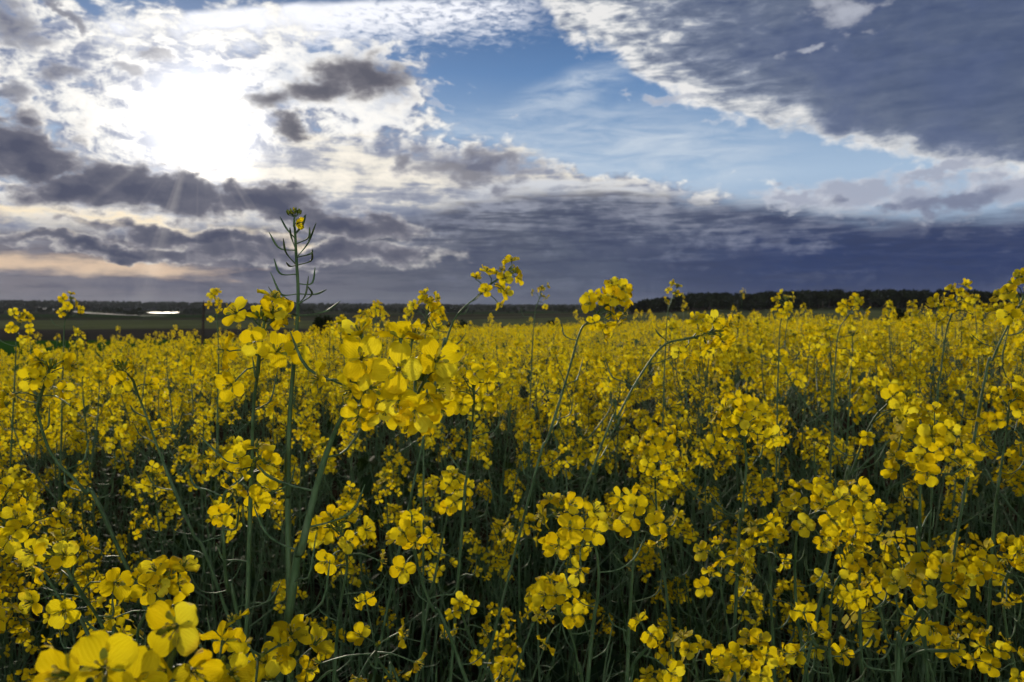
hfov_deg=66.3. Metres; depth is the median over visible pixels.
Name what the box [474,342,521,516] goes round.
rapeseed plant
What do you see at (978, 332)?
rapeseed plant
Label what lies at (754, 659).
rapeseed plant
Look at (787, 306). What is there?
rapeseed plant
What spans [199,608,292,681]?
rapeseed plant
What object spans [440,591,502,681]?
rapeseed plant
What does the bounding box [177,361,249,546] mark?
rapeseed plant
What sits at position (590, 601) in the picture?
rapeseed plant
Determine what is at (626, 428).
rapeseed plant
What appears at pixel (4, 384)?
rapeseed plant
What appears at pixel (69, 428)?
rapeseed plant
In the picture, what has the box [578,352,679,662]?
rapeseed plant
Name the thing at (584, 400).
rapeseed plant
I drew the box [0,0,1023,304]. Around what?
sky
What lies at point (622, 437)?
rapeseed plant
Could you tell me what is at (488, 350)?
rapeseed plant
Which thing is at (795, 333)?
rapeseed plant
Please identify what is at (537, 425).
rapeseed plant
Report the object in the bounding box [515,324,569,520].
rapeseed plant
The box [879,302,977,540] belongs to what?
rapeseed plant
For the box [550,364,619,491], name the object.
rapeseed plant
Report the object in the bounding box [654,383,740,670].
rapeseed plant
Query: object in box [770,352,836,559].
rapeseed plant
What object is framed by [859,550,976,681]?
rapeseed plant
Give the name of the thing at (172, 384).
rapeseed plant
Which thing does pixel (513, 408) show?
rapeseed plant
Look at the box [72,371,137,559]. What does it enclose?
rapeseed plant
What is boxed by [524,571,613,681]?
rapeseed plant
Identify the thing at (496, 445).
rapeseed plant
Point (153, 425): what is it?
rapeseed plant
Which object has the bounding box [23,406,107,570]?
rapeseed plant
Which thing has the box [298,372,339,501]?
rapeseed plant
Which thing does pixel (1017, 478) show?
rapeseed plant
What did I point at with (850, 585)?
rapeseed plant
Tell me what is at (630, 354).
rapeseed plant
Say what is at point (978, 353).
rapeseed plant
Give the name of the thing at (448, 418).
rapeseed plant
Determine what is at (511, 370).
rapeseed plant
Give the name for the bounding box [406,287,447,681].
rapeseed plant
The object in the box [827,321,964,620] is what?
rapeseed plant
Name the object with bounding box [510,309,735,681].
rapeseed plant
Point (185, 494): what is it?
rapeseed plant
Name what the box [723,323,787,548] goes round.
rapeseed plant
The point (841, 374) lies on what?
rapeseed plant
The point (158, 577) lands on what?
rapeseed plant
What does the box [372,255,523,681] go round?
rapeseed plant
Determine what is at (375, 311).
rapeseed plant
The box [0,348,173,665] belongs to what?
rapeseed plant
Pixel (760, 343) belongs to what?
rapeseed plant
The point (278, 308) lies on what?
rapeseed plant
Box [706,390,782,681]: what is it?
rapeseed plant
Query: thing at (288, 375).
rapeseed plant
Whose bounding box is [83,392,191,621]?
rapeseed plant
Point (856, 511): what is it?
rapeseed plant
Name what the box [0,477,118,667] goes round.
rapeseed plant
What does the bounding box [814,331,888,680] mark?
rapeseed plant
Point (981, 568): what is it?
rapeseed plant
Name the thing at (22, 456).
rapeseed plant
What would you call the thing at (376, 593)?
rapeseed plant
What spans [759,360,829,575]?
rapeseed plant
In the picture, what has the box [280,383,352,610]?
rapeseed plant
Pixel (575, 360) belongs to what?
rapeseed plant
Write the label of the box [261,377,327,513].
rapeseed plant
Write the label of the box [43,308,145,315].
road
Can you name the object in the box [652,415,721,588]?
rapeseed plant
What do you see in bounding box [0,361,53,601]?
rapeseed plant
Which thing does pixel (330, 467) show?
rapeseed plant
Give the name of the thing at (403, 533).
rapeseed plant
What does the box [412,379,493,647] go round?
rapeseed plant
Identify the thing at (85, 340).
fence post
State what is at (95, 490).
rapeseed plant
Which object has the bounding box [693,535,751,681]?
rapeseed plant
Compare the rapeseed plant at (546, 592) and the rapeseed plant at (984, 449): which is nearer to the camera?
the rapeseed plant at (546, 592)
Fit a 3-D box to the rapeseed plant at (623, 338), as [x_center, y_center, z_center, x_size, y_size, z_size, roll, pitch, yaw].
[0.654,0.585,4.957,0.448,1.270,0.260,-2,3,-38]
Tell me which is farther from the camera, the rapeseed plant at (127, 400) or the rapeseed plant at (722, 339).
the rapeseed plant at (127, 400)
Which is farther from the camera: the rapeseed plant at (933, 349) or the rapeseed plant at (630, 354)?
the rapeseed plant at (630, 354)
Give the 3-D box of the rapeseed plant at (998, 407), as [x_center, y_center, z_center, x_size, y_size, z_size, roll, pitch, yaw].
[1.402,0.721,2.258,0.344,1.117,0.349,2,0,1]
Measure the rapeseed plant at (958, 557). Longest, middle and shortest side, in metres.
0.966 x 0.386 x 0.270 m
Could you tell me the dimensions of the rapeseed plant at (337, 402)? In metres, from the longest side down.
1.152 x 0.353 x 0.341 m
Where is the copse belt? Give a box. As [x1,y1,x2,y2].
[0,305,623,316]
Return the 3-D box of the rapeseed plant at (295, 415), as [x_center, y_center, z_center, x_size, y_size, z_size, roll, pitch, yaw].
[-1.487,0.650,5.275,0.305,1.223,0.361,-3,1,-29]
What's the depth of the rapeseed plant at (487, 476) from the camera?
4.34 m
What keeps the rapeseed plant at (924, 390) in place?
on the ground at (108, 325)
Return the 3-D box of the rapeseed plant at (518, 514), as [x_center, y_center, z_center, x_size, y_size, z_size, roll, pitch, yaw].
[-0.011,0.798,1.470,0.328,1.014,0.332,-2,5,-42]
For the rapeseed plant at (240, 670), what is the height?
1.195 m
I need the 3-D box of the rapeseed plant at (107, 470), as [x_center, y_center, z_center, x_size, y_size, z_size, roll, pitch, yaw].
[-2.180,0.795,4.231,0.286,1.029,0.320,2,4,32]
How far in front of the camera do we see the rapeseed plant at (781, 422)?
4.49 m
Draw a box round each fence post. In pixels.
[84,331,86,353]
[201,300,204,395]
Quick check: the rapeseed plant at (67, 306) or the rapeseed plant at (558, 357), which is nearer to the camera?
the rapeseed plant at (67, 306)
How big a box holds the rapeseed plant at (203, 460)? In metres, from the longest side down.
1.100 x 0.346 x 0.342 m
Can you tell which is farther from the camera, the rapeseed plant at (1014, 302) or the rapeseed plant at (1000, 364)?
the rapeseed plant at (1000, 364)
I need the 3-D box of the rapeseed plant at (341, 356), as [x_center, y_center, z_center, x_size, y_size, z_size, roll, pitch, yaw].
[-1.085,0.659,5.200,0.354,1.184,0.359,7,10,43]
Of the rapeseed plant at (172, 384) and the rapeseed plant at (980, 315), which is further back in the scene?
the rapeseed plant at (172, 384)
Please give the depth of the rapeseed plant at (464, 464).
3.90 m
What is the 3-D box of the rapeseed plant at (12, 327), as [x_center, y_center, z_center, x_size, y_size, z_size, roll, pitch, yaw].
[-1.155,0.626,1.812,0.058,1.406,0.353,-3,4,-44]
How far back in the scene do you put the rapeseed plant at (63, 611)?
0.55 m
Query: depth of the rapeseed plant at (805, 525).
0.70 m
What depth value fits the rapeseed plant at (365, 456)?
3.77 m
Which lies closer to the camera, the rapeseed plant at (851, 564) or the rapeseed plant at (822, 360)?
the rapeseed plant at (851, 564)
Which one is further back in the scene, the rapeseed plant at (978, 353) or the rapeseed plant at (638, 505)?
the rapeseed plant at (978, 353)
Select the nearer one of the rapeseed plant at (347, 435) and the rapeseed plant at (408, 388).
the rapeseed plant at (347, 435)
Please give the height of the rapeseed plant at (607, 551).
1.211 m
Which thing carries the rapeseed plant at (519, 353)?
on the ground at (108, 325)
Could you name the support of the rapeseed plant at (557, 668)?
on the ground at (108, 325)
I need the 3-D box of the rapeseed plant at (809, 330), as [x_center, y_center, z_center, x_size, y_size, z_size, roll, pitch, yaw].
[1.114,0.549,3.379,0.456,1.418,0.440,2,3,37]
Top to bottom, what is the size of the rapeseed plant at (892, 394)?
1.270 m
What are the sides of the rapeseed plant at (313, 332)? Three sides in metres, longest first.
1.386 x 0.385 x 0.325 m
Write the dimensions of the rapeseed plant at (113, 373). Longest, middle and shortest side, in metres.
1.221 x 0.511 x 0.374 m
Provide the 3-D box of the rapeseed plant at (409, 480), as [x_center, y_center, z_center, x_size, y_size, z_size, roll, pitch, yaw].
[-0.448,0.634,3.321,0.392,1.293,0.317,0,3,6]
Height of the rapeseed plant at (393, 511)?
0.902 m
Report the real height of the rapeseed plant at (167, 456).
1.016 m
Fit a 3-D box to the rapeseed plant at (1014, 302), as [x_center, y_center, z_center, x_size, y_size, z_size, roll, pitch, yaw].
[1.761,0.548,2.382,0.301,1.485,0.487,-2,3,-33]
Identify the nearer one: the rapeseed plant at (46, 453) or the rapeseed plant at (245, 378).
the rapeseed plant at (46, 453)
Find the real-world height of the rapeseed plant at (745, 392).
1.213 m
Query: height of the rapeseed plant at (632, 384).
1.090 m
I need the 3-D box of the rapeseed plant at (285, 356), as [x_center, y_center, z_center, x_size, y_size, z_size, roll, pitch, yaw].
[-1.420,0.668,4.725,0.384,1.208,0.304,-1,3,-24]
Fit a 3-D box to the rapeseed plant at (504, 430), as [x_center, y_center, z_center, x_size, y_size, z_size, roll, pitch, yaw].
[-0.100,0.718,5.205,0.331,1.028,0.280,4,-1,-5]
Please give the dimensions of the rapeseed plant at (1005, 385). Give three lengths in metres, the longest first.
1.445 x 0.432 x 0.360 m
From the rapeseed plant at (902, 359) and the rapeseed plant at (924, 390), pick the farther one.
the rapeseed plant at (902, 359)
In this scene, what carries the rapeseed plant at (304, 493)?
on the ground at (108, 325)
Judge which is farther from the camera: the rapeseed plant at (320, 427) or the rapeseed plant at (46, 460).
the rapeseed plant at (320, 427)
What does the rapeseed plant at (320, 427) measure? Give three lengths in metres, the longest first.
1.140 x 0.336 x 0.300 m
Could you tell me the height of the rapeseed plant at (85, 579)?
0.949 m
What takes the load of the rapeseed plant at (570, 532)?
on the ground at (108, 325)
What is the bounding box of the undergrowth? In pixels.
[0,411,1023,681]
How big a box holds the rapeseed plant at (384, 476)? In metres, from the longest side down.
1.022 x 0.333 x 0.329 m
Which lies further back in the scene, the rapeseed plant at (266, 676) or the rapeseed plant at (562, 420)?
the rapeseed plant at (562, 420)
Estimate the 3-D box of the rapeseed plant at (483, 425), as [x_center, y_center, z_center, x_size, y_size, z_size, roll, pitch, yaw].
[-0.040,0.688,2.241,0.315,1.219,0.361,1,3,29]
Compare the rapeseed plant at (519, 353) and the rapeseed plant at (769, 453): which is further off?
the rapeseed plant at (519, 353)
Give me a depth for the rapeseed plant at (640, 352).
4.09 m
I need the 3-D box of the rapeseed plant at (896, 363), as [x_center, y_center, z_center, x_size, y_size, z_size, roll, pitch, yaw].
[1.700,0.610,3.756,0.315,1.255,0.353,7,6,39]
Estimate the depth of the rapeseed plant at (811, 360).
4.45 m
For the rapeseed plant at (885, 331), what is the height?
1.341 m
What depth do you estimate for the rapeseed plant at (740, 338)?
4.31 m
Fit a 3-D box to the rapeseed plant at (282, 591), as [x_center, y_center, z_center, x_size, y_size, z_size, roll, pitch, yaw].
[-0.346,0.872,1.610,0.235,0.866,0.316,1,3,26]
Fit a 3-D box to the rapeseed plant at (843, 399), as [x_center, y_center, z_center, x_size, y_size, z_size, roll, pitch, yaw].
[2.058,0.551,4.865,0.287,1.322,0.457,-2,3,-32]
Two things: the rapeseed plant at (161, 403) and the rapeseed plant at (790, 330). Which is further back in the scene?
the rapeseed plant at (790, 330)
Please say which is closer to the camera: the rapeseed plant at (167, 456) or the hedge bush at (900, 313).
the rapeseed plant at (167, 456)
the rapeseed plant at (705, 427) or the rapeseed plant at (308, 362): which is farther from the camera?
the rapeseed plant at (705, 427)
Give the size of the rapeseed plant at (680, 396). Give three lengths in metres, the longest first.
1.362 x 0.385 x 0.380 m
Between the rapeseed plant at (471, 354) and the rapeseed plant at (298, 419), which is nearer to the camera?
the rapeseed plant at (298, 419)
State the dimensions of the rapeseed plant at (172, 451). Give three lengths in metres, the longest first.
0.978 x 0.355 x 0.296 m
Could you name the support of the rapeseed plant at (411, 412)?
on the ground at (108, 325)
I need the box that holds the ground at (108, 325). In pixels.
[0,303,1023,681]
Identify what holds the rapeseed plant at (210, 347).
on the ground at (108, 325)
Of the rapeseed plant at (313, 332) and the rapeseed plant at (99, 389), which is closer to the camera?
the rapeseed plant at (99, 389)
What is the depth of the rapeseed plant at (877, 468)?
3.38 m
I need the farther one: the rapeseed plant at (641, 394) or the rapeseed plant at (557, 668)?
the rapeseed plant at (641, 394)
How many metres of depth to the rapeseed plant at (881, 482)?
4.29 m
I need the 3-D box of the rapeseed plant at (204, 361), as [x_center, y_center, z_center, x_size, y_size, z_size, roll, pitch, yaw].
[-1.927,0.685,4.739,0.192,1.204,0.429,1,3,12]
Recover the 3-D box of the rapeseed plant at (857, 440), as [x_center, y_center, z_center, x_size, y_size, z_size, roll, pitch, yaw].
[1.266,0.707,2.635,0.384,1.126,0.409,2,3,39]
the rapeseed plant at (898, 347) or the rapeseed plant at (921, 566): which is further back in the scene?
the rapeseed plant at (898, 347)
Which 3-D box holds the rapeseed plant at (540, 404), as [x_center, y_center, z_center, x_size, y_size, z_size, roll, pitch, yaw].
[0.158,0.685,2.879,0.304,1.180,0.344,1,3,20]
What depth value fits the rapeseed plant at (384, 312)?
4.06 m
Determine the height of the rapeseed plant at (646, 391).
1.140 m
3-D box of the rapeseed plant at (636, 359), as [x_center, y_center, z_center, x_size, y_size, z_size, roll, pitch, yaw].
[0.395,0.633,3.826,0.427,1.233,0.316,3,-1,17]
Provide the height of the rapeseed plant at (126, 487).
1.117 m
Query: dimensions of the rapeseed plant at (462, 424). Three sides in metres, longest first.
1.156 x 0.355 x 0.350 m
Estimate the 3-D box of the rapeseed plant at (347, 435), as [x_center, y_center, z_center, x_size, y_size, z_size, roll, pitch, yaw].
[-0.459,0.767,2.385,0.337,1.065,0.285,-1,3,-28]
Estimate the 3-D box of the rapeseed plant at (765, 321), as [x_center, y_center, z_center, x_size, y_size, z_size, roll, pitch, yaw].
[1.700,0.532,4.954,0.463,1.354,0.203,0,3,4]
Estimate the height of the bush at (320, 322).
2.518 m
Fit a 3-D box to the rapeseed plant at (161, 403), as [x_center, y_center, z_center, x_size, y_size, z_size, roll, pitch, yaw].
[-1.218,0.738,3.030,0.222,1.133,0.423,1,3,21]
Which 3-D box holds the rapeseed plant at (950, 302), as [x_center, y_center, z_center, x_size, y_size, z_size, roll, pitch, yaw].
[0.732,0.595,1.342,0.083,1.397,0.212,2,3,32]
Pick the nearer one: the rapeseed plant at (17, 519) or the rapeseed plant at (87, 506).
the rapeseed plant at (17, 519)
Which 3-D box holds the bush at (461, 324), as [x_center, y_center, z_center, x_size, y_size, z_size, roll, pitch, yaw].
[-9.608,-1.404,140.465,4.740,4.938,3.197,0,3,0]
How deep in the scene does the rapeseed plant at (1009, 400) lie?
0.95 m
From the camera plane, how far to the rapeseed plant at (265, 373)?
3.98 m
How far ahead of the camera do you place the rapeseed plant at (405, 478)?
3.53 m
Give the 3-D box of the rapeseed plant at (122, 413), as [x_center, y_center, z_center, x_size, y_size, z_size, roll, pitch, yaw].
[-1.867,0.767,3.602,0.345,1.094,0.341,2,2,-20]
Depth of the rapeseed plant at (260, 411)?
2.62 m
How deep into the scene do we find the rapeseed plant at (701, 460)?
1.79 m
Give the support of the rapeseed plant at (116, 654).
on the ground at (108, 325)
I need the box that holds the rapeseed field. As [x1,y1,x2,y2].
[0,287,1023,681]
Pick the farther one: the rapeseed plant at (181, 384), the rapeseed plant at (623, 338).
the rapeseed plant at (623, 338)
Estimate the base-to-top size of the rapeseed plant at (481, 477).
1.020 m
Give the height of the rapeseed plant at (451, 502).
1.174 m
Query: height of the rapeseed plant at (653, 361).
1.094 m
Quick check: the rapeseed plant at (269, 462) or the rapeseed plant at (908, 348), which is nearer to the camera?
the rapeseed plant at (269, 462)
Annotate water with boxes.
[146,312,179,312]
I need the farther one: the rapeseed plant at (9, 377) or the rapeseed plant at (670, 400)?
the rapeseed plant at (9, 377)
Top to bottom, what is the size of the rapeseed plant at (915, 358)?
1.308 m
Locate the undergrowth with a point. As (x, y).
(430, 659)
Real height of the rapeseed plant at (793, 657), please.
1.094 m
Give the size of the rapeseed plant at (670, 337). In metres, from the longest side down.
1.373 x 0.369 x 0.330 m
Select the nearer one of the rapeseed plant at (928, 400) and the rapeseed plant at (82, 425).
the rapeseed plant at (82, 425)
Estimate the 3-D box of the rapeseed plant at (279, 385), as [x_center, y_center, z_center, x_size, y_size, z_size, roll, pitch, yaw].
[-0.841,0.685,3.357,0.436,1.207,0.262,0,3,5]
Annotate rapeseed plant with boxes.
[0,307,34,681]
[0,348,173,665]
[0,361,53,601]
[0,366,170,666]
[0,384,91,640]
[0,399,26,478]
[0,410,106,650]
[0,416,64,562]
[0,424,59,651]
[0,442,101,645]
[0,445,39,583]
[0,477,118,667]
[0,531,79,681]
[0,536,105,681]
[2,352,76,499]
[2,382,48,561]
[7,399,127,669]
[7,472,182,665]
[14,528,132,670]
[15,413,79,503]
[19,359,110,521]
[19,405,105,640]
[22,326,124,582]
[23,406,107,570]
[31,630,167,681]
[41,562,105,666]
[43,353,114,527]
[43,354,168,628]
[44,369,191,555]
[50,383,134,615]
[51,291,84,645]
[63,390,145,609]
[64,385,124,575]
[68,421,185,612]
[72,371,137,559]
[73,376,144,545]
[74,395,133,541]
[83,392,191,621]
[99,409,183,560]
[103,346,209,669]
[103,555,199,645]
[104,355,241,636]
[118,399,272,681]
[121,372,278,659]
[122,370,223,547]
[128,451,316,681]
[130,403,238,635]
[131,367,229,511]
[133,403,198,553]
[134,387,237,658]
[146,346,214,542]
[146,600,223,681]
[147,393,203,529]
[157,385,205,554]
[158,379,220,521]
[165,371,198,531]
[174,357,253,584]
[177,354,213,501]
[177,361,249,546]
[180,338,253,554]
[187,411,283,612]
[188,436,281,681]
[189,337,261,538]
[197,317,461,681]
[199,289,309,657]
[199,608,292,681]
[199,620,253,681]
[204,288,229,658]
[206,399,311,681]
[208,357,270,535]
[210,371,284,590]
[211,368,337,613]
[223,424,365,658]
[230,363,312,574]
[238,354,321,563]
[241,357,310,526]
[244,355,309,481]
[248,614,334,681]
[250,352,305,565]
[255,357,342,564]
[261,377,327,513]
[263,673,274,680]
[265,380,377,678]
[268,207,339,681]
[270,356,310,482]
[271,407,353,597]
[272,548,408,681]
[275,360,357,604]
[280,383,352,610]
[282,360,341,574]
[294,363,342,510]
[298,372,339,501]
[298,419,408,673]
[306,321,360,557]
[308,502,386,681]
[313,591,426,681]
[314,494,418,676]
[318,353,355,474]
[319,469,481,681]
[320,314,389,508]
[326,309,412,612]
[328,389,425,640]
[330,391,420,586]
[336,310,419,570]
[345,299,464,620]
[355,384,393,575]
[357,391,426,573]
[358,382,462,658]
[358,398,444,550]
[359,323,451,670]
[361,357,388,513]
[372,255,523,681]
[380,380,419,519]
[382,424,433,559]
[385,508,491,681]
[390,358,447,615]
[395,465,474,681]
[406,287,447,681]
[406,380,491,680]
[408,340,442,503]
[408,388,490,669]
[411,336,430,514]
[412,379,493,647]
[417,338,476,563]
[417,504,591,681]
[421,410,521,613]
[429,350,483,581]
[430,355,506,681]
[437,363,482,511]
[438,337,457,523]
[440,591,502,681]
[444,386,525,678]
[446,337,475,543]
[452,408,543,680]
[455,351,491,442]
[462,361,506,559]
[463,371,536,582]
[466,444,655,681]
[467,368,571,681]
[472,406,529,559]
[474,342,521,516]
[477,334,529,506]
[481,276,632,681]
[481,373,527,476]
[484,396,527,514]
[487,584,664,681]
[489,431,653,681]
[496,370,590,681]
[497,354,547,569]
[502,353,608,638]
[504,370,586,623]
[505,339,581,560]
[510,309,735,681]
[513,411,627,679]
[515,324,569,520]
[515,344,575,510]
[515,394,598,566]
[516,380,634,681]
[517,282,549,681]
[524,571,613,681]
[528,327,587,489]
[533,361,596,555]
[534,403,614,514]
[534,491,646,681]
[543,342,659,680]
[543,362,588,498]
[546,358,606,490]
[549,350,638,654]
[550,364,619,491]
[558,422,656,666]
[561,362,680,631]
[564,346,642,582]
[564,552,677,681]
[571,408,684,658]
[574,364,621,470]
[574,396,651,640]
[575,375,654,604]
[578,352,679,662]
[579,333,634,511]
[589,342,646,547]
[592,348,673,474]
[595,369,654,486]
[604,439,777,659]
[606,483,667,681]
[608,363,681,590]
[614,345,673,511]
[618,358,688,439]
[620,381,708,600]
[621,340,683,522]
[621,393,736,681]
[622,609,684,681]
[626,341,695,511]
[627,424,695,660]
[639,473,777,680]
[645,446,803,671]
[646,341,721,576]
[650,315,759,624]
[650,363,719,597]
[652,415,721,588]
[653,279,684,676]
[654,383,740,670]
[655,576,842,681]
[659,403,833,670]
[661,318,771,643]
[662,335,786,635]
[664,627,746,681]
[667,343,748,562]
[673,362,725,522]
[676,333,719,501]
[678,425,829,651]
[684,381,834,676]
[687,349,786,633]
[687,358,736,463]
[689,342,805,673]
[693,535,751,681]
[696,336,725,516]
[700,311,774,506]
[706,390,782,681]
[709,352,759,624]
[715,628,789,681]
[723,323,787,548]
[725,499,914,681]
[727,349,774,473]
[728,323,803,519]
[732,307,837,594]
[735,351,816,562]
[738,334,798,546]
[738,513,804,681]
[745,318,808,519]
[749,334,879,658]
[753,333,863,674]
[753,363,812,494]
[754,359,808,515]
[756,331,852,557]
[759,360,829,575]
[760,341,848,566]
[765,477,852,681]
[767,320,927,681]
[768,335,837,593]
[769,289,797,640]
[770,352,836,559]
[777,602,873,681]
[781,602,995,681]
[782,355,840,542]
[788,323,839,462]
[802,379,918,681]
[803,324,866,481]
[805,534,877,681]
[808,324,908,502]
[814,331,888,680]
[821,292,870,681]
[823,320,893,488]
[824,476,894,681]
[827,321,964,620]
[829,382,962,681]
[832,330,889,486]
[832,340,926,591]
[837,398,965,673]
[844,338,904,542]
[844,493,974,681]
[845,337,906,481]
[846,365,969,680]
[846,371,905,591]
[855,330,974,612]
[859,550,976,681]
[870,438,1023,681]
[871,374,935,523]
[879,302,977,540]
[880,354,955,493]
[880,402,982,681]
[882,299,959,498]
[883,617,968,681]
[884,372,1023,663]
[885,339,962,595]
[887,333,975,531]
[891,337,956,530]
[906,339,1023,681]
[917,353,1023,611]
[919,278,975,674]
[920,339,1014,523]
[923,331,1023,676]
[931,267,1023,681]
[935,294,1023,622]
[936,355,1023,676]
[939,327,1004,525]
[940,394,1023,681]
[944,342,1013,484]
[950,413,1023,678]
[962,625,1023,681]
[967,532,1023,681]
[970,307,1023,518]
[974,374,1023,681]
[980,323,1023,585]
[982,345,1023,590]
[991,290,1023,391]
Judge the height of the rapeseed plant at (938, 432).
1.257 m
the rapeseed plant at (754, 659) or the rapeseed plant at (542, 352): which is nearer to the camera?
the rapeseed plant at (754, 659)
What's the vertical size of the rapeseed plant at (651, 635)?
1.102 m
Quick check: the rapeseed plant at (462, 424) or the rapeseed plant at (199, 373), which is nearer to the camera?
the rapeseed plant at (199, 373)
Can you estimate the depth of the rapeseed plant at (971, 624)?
1.20 m
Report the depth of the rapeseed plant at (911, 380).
2.59 m
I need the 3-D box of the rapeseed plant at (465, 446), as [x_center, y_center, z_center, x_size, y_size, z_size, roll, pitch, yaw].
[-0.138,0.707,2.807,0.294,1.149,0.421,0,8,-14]
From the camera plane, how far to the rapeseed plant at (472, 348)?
4.64 m
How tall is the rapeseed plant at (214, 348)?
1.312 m
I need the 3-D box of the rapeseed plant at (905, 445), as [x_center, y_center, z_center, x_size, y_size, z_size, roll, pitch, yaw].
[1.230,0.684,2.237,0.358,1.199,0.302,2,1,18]
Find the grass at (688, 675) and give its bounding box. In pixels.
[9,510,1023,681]
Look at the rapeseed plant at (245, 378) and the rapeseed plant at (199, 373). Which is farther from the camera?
the rapeseed plant at (245, 378)
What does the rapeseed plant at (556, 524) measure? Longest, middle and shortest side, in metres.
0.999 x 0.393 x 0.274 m
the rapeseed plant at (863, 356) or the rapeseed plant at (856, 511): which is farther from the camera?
the rapeseed plant at (863, 356)
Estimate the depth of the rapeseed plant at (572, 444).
2.72 m
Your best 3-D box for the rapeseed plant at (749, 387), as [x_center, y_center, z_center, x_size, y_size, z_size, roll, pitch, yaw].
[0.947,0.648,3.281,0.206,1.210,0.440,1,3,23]
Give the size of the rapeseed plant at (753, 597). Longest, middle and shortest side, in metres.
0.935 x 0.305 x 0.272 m
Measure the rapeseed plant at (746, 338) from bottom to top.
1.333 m
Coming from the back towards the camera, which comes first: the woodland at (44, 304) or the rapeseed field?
the woodland at (44, 304)
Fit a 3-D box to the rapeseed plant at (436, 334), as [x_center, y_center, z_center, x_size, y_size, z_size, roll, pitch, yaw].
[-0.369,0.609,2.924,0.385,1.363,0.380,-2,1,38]
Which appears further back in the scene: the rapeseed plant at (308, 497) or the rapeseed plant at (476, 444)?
the rapeseed plant at (308, 497)
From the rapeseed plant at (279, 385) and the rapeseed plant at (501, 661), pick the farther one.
the rapeseed plant at (279, 385)
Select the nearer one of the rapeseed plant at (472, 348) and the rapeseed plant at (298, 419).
the rapeseed plant at (298, 419)
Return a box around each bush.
[312,315,333,349]
[446,319,469,332]
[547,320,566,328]
[880,308,910,322]
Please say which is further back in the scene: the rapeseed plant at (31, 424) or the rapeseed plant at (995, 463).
the rapeseed plant at (995, 463)
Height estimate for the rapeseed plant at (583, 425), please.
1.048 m
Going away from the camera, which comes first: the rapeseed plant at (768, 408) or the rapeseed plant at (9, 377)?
the rapeseed plant at (768, 408)
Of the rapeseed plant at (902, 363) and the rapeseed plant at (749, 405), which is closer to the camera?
the rapeseed plant at (749, 405)
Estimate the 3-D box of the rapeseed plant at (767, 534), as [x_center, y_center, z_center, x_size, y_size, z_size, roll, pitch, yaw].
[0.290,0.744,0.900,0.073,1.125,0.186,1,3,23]
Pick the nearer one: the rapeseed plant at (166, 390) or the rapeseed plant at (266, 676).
the rapeseed plant at (266, 676)
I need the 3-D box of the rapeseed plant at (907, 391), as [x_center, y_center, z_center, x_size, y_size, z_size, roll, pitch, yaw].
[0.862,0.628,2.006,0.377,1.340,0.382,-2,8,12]
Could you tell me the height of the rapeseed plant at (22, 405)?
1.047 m
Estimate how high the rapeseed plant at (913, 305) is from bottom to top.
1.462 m
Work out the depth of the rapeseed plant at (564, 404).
4.46 m
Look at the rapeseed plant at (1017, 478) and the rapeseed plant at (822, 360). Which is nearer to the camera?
the rapeseed plant at (1017, 478)
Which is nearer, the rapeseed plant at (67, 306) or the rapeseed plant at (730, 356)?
the rapeseed plant at (67, 306)
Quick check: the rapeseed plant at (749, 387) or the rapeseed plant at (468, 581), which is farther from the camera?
the rapeseed plant at (749, 387)
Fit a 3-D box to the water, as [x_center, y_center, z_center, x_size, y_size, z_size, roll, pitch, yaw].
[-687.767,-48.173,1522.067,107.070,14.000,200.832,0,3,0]
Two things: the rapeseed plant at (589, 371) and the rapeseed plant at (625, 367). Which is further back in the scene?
the rapeseed plant at (589, 371)
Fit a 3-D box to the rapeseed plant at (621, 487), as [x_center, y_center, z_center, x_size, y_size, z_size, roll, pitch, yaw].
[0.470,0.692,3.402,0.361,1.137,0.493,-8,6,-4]
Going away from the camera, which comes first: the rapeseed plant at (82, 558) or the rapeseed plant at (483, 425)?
the rapeseed plant at (82, 558)
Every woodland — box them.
[0,299,625,308]
[628,288,1023,313]
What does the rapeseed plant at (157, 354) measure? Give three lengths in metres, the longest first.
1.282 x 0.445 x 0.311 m
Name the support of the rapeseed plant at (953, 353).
on the ground at (108, 325)
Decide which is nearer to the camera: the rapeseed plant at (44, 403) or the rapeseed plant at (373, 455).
the rapeseed plant at (44, 403)
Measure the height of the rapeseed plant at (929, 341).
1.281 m
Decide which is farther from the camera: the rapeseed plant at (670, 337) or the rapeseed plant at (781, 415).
the rapeseed plant at (670, 337)
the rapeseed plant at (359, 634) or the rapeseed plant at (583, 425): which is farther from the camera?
the rapeseed plant at (583, 425)
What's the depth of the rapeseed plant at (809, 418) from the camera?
3.97 m
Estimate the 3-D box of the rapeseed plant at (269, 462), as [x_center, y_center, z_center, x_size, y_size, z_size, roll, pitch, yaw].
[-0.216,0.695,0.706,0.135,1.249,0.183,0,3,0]
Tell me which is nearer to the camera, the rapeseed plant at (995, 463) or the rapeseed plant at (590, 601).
the rapeseed plant at (590, 601)
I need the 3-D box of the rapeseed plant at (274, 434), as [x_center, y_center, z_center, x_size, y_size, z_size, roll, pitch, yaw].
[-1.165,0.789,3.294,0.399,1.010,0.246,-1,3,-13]
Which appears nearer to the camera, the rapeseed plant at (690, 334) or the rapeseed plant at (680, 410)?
the rapeseed plant at (680, 410)
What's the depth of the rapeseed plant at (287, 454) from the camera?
0.62 m
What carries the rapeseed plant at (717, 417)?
on the ground at (108, 325)

